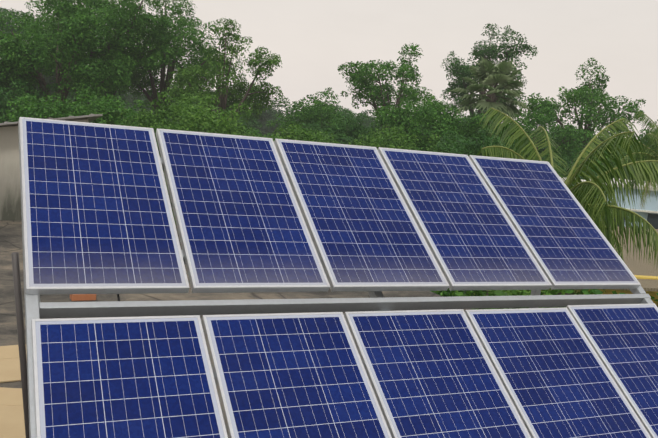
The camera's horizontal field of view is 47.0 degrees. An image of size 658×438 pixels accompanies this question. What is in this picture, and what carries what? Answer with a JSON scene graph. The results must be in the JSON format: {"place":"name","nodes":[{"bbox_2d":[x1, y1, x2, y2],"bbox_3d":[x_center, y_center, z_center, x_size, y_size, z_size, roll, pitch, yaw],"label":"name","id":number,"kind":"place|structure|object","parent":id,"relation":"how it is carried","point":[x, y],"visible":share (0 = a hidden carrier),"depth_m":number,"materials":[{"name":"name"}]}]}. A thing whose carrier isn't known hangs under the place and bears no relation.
{"place":"outdoors","nodes":[
{"label":"outdoors","id":0,"kind":"place"},
{"bbox_2d":[163,171,175,224],"bbox_3d":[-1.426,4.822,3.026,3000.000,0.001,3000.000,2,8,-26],"label":"ground","id":1,"kind":"structure","parent":0,"point":[169,197],"depth_m":45.41,"materials":[{"name":"plant"}]},
{"bbox_2d":[0,65,59,122],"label":"tree","id":2,"kind":"object","parent":1,"relation":"on","point":[3,105],"visible":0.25,"depth_m":52.55,"materials":[{"name":"green plant"}]},
{"bbox_2d":[0,8,82,104],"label":"tree","id":3,"kind":"object","parent":1,"relation":"on","point":[47,78],"visible":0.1,"depth_m":69.66,"materials":[{"name":"green plant"}]},
{"bbox_2d":[0,0,137,112],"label":"tree","id":4,"kind":"object","parent":1,"relation":"on","point":[16,51],"visible":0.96,"depth_m":54.34,"materials":[{"name":"green plant"}]},
{"bbox_2d":[1,88,169,126],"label":"bush","id":5,"kind":"object","parent":1,"relation":"on","point":[45,110],"visible":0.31,"depth_m":39.97,"materials":[{"name":"green plant"}]},
{"bbox_2d":[39,81,132,113],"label":"tree","id":6,"kind":"object","parent":1,"relation":"on","point":[71,98],"depth_m":86.74,"materials":[{"name":"green plant"}]},
{"bbox_2d":[15,0,188,111],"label":"tree","id":7,"kind":"object","parent":1,"relation":"on","point":[118,43],"visible":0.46,"depth_m":58.52,"materials":[{"name":"green plant"}]},
{"bbox_2d":[113,88,154,117],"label":"tree","id":8,"kind":"object","parent":1,"relation":"on","point":[131,100],"visible":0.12,"depth_m":96.07,"materials":[{"name":"green plant"}]},
{"bbox_2d":[95,0,229,116],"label":"tree","id":9,"kind":"object","parent":1,"relation":"on","point":[191,31],"visible":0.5,"depth_m":62.38,"materials":[{"name":"green plant"}]},
{"bbox_2d":[115,90,261,205],"bbox_3d":[-7.510,-3.715,40.752,8.752,6.394,8.673,9,8,26],"label":"bush","id":10,"kind":"object","parent":1,"relation":"on","point":[187,116],"visible":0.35,"depth_m":39.41,"materials":[{"name":"green plant"}]},
{"bbox_2d":[168,89,262,131],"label":"tree","id":11,"kind":"object","parent":1,"relation":"on","point":[251,123],"depth_m":91.38,"materials":[{"name":"green plant"}]},
{"bbox_2d":[163,18,282,122],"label":"tree","id":12,"kind":"object","parent":1,"relation":"on","point":[225,92],"visible":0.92,"depth_m":59.82,"materials":[{"name":"green plant"}]},
{"bbox_2d":[239,127,277,139],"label":"bush","id":13,"kind":"object","parent":1,"relation":"on","point":[255,131],"visible":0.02,"depth_m":46.96,"materials":[{"name":"green plant"}]},
{"bbox_2d":[239,98,313,137],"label":"tree","id":14,"kind":"object","parent":1,"relation":"on","point":[268,115],"visible":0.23,"depth_m":94.17,"materials":[{"name":"green plant"}]},
{"bbox_2d":[252,123,364,145],"bbox_3d":[-1.175,-2.371,39.914,7.678,5.153,8.016,2,8,-26],"label":"bush","id":15,"kind":"object","parent":1,"relation":"on","point":[303,135],"visible":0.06,"depth_m":39.12,"materials":[{"name":"green plant"}]},
{"bbox_2d":[266,87,363,138],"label":"tree","id":16,"kind":"object","parent":1,"relation":"on","point":[314,112],"visible":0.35,"depth_m":63.91,"materials":[{"name":"green plant"}]},
{"bbox_2d":[285,101,374,128],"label":"tree","id":17,"kind":"object","parent":1,"relation":"on","point":[341,109],"visible":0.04,"depth_m":102.61,"materials":[{"name":"green plant"}]},
{"bbox_2d":[288,110,378,146],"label":"bush","id":18,"kind":"object","parent":1,"relation":"on","point":[344,134],"visible":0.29,"depth_m":54.97,"materials":[{"name":"green plant"}]},
{"bbox_2d":[337,43,440,133],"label":"tree","id":19,"kind":"object","parent":1,"relation":"on","point":[365,77],"visible":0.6,"depth_m":60.08,"materials":[{"name":"green plant"}]},
{"bbox_2d":[336,125,453,152],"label":"bush","id":20,"kind":"object","parent":1,"relation":"on","point":[397,140],"visible":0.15,"depth_m":43.77,"materials":[{"name":"green plant"}]},
{"bbox_2d":[358,110,431,137],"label":"tree","id":21,"kind":"object","parent":1,"relation":"on","point":[368,121],"visible":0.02,"depth_m":88.23,"materials":[{"name":"green plant"}]},
{"bbox_2d":[369,95,511,152],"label":"tree","id":22,"kind":"object","parent":1,"relation":"on","point":[443,123],"visible":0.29,"depth_m":48.12,"materials":[{"name":"green plant"}]},
{"bbox_2d":[422,111,495,135],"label":"tree","id":23,"kind":"object","parent":1,"relation":"on","point":[459,121],"visible":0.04,"depth_m":95.60,"materials":[{"name":"green plant"}]},
{"bbox_2d":[431,288,530,309],"bbox_3d":[2.039,2.235,13.278,3.169,3.272,2.100,2,8,-26],"label":"shrub","id":24,"kind":"object","parent":1,"relation":"on","point":[447,293],"visible":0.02,"depth_m":12.83,"materials":[{"name":"green plant"}]},
{"bbox_2d":[440,23,537,130],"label":"tree","id":25,"kind":"object","parent":1,"relation":"on","point":[458,70],"visible":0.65,"depth_m":77.96,"materials":[{"name":"green plant"}]},
{"bbox_2d":[450,56,529,124],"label":"tree","id":26,"kind":"object","parent":1,"relation":"on","point":[489,75],"visible":0.9,"depth_m":49.41,"materials":[{"name":"green plant"}]},
{"bbox_2d":[437,289,576,309],"bbox_3d":[1.842,2.313,9.709,2.769,3.951,2.465,2,8,-26],"label":"shrub","id":27,"kind":"object","parent":1,"relation":"on","point":[503,292],"visible":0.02,"depth_m":9.64,"materials":[{"name":"green plant"}]},
{"bbox_2d":[432,127,596,179],"bbox_3d":[9.080,-1.647,38.924,8.801,5.922,6.915,9,8,27],"label":"bush","id":28,"kind":"object","parent":1,"relation":"on","point":[470,146],"visible":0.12,"depth_m":37.61,"materials":[{"name":"green plant"}]},
{"bbox_2d":[474,289,582,295],"bbox_3d":[4.022,2.250,15.118,2.969,3.152,3.112,2,8,-26],"label":"shrub","id":29,"kind":"object","parent":1,"relation":"on","point":[570,289],"depth_m":14.63,"materials":[{"name":"green plant"}]},
{"bbox_2d":[490,93,601,167],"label":"tree","id":30,"kind":"object","parent":1,"relation":"on","point":[542,118],"visible":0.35,"depth_m":56.03,"materials":[{"name":"green plant"}]},
{"bbox_2d":[476,108,657,294],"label":"coconut palm","id":31,"kind":"object","parent":1,"relation":"on","point":[593,194],"visible":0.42,"depth_m":11.51,"materials":[{"name":"green plant"}]},
{"bbox_2d":[547,119,618,159],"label":"tree","id":32,"kind":"object","parent":1,"relation":"on","point":[577,132],"visible":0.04,"depth_m":88.58,"materials":[{"name":"green plant"}]},
{"bbox_2d":[539,58,645,162],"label":"tree","id":33,"kind":"object","parent":1,"relation":"on","point":[587,95],"visible":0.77,"depth_m":60.00,"materials":[{"name":"green plant"}]},
{"bbox_2d":[540,288,657,307],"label":"shrub","id":34,"kind":"object","parent":1,"relation":"on","point":[587,292],"visible":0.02,"depth_m":10.67,"materials":[{"name":"green plant"}]},
{"bbox_2d":[544,227,657,305],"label":"wall","id":35,"kind":"structure","parent":1,"relation":"on","point":[644,273],"depth_m":15.31,"materials":[{"name":"paint"}]},
{"bbox_2d":[560,177,657,228],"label":"building","id":36,"kind":"structure","parent":1,"relation":"on","point":[649,213],"depth_m":35.23,"materials":[{"name":"paint"}]},
{"bbox_2d":[567,146,652,181],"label":"tree","id":37,"kind":"object","parent":1,"relation":"on","point":[608,159],"visible":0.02,"depth_m":48.01,"materials":[{"name":"green plant"}]},
{"bbox_2d":[609,111,657,211],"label":"coconut palm","id":38,"kind":"object","parent":1,"relation":"on","point":[654,155],"visible":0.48,"depth_m":28.93,"materials":[{"name":"green plant"}]},
{"bbox_2d":[612,120,657,154],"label":"tree","id":39,"kind":"object","parent":1,"relation":"on","point":[638,141],"visible":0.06,"depth_m":63.65,"materials":[{"name":"green plant"}]},
{"bbox_2d":[636,121,657,153],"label":"tree","id":40,"kind":"object","parent":1,"relation":"on","point":[641,130],"visible":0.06,"depth_m":54.33,"materials":[{"name":"green plant"}]},
{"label":"building walls","id":41,"kind":"object","parent":1,"relation":"on","visible":0},
{"bbox_2d":[0,220,471,434],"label":"ground","id":42,"kind":"structure","parent":41,"relation":"on","point":[10,237],"depth_m":6.99,"materials":[{"name":"concrete"}]},
{"bbox_2d":[0,387,25,437],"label":"slab","id":43,"kind":"structure","parent":42,"relation":"on","point":[12,423],"depth_m":3.97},
{"bbox_2d":[0,344,26,382],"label":"slab","id":44,"kind":"structure","parent":42,"relation":"on","point":[10,371],"depth_m":4.70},
{"bbox_2d":[0,114,102,220],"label":"shed","id":45,"kind":"structure","parent":42,"relation":"on","point":[10,198],"depth_m":9.99,"materials":[{"name":"paint"}]},
{"bbox_2d":[70,294,95,300],"bbox_3d":[-2.090,0.654,6.430,0.200,0.060,0.100,1,8,-31],"label":"brick","id":46,"kind":"object","parent":42,"relation":"on","point":[81,297],"visible":0.65,"depth_m":6.38,"materials":[{"name":"orange brick"}]},
{"bbox_2d":[18,123,652,437],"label":"mounting frame","id":47,"kind":"object","parent":42,"relation":"on","point":[36,307],"visible":0.23,"depth_m":2.83,"materials":[{"name":"metal"}]},
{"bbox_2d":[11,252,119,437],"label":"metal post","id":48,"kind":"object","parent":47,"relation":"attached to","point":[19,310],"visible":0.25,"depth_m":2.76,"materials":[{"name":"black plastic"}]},
{"bbox_2d":[19,117,189,294],"bbox_3d":[-0.877,-0.074,2.880,0.540,0.030,0.925,2,43,-26],"label":"solar panel","id":49,"kind":"object","parent":47,"relation":"on","point":[98,217],"visible":1,"depth_m":2.81,"materials":[{"name":"aluminium"},{"name":"glass"},{"name":"silicon"}]},
{"bbox_2d":[31,315,227,437],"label":"solar panel","id":50,"kind":"object","parent":47,"relation":"on","point":[130,377],"visible":1,"depth_m":2.32,"materials":[{"name":"aluminium"},{"name":"glass"},{"name":"silicon"}]},
{"bbox_2d":[156,128,329,292],"bbox_3d":[-0.377,-0.056,3.121,0.540,0.030,0.925,2,43,-26],"label":"solar panel","id":51,"kind":"object","parent":47,"relation":"on","point":[241,224],"visible":1,"depth_m":3.05,"materials":[{"name":"aluminium"},{"name":"glass"},{"name":"silicon"}]},
{"bbox_2d":[201,312,391,437],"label":"solar panel","id":52,"kind":"object","parent":47,"relation":"on","point":[290,375],"visible":1,"depth_m":2.54,"materials":[{"name":"aluminium"},{"name":"glass"},{"name":"silicon"}]},
{"bbox_2d":[274,138,448,291],"bbox_3d":[0.122,-0.038,3.362,0.540,0.030,0.925,2,43,-26],"label":"solar panel","id":53,"kind":"object","parent":47,"relation":"on","point":[363,229],"visible":0.98,"depth_m":3.30,"materials":[{"name":"aluminium"},{"name":"blue silicon solar cells"},{"name":"glass"}]},
{"bbox_2d":[344,309,530,437],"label":"solar panel","id":54,"kind":"object","parent":47,"relation":"on","point":[432,374],"visible":0.98,"depth_m":2.76,"materials":[{"name":"aluminium"},{"name":"blue silicon solar cells"},{"name":"glass"}]},
{"bbox_2d":[378,147,551,290],"bbox_3d":[0.622,-0.020,3.603,0.540,0.030,0.925,2,43,-26],"label":"solar panel","id":55,"kind":"object","parent":47,"relation":"on","point":[472,237],"visible":0.98,"depth_m":3.54,"materials":[{"name":"aluminium"},{"name":"blue silicon solar cells"},{"name":"glass"}]},
{"bbox_2d":[469,155,640,288],"bbox_3d":[1.121,-0.002,3.844,0.540,0.030,0.925,2,43,-26],"label":"solar panel","id":56,"kind":"object","parent":47,"relation":"on","point":[566,242],"visible":0.94,"depth_m":3.79,"materials":[{"name":"glass"},{"name":"silicon cells"},{"name":"aluminium"}]},
{"bbox_2d":[465,307,650,437],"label":"solar panel","id":57,"kind":"object","parent":47,"relation":"on","point":[556,378],"visible":0.88,"depth_m":2.98,"materials":[{"name":"glass"},{"name":"silicon cells"},{"name":"aluminium"}]},
{"bbox_2d":[566,303,657,437],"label":"solar panel","id":58,"kind":"object","parent":47,"relation":"on","point":[622,339],"visible":0.79,"depth_m":3.25,"materials":[{"name":"glass"},{"name":"silicon cells"},{"name":"aluminium"}]},
{"bbox_2d":[0,0,657,141],"label":"sky","id":59,"kind":"structure","parent":0,"point":[311,38],"materials":[{"name":"white"}]}
]}

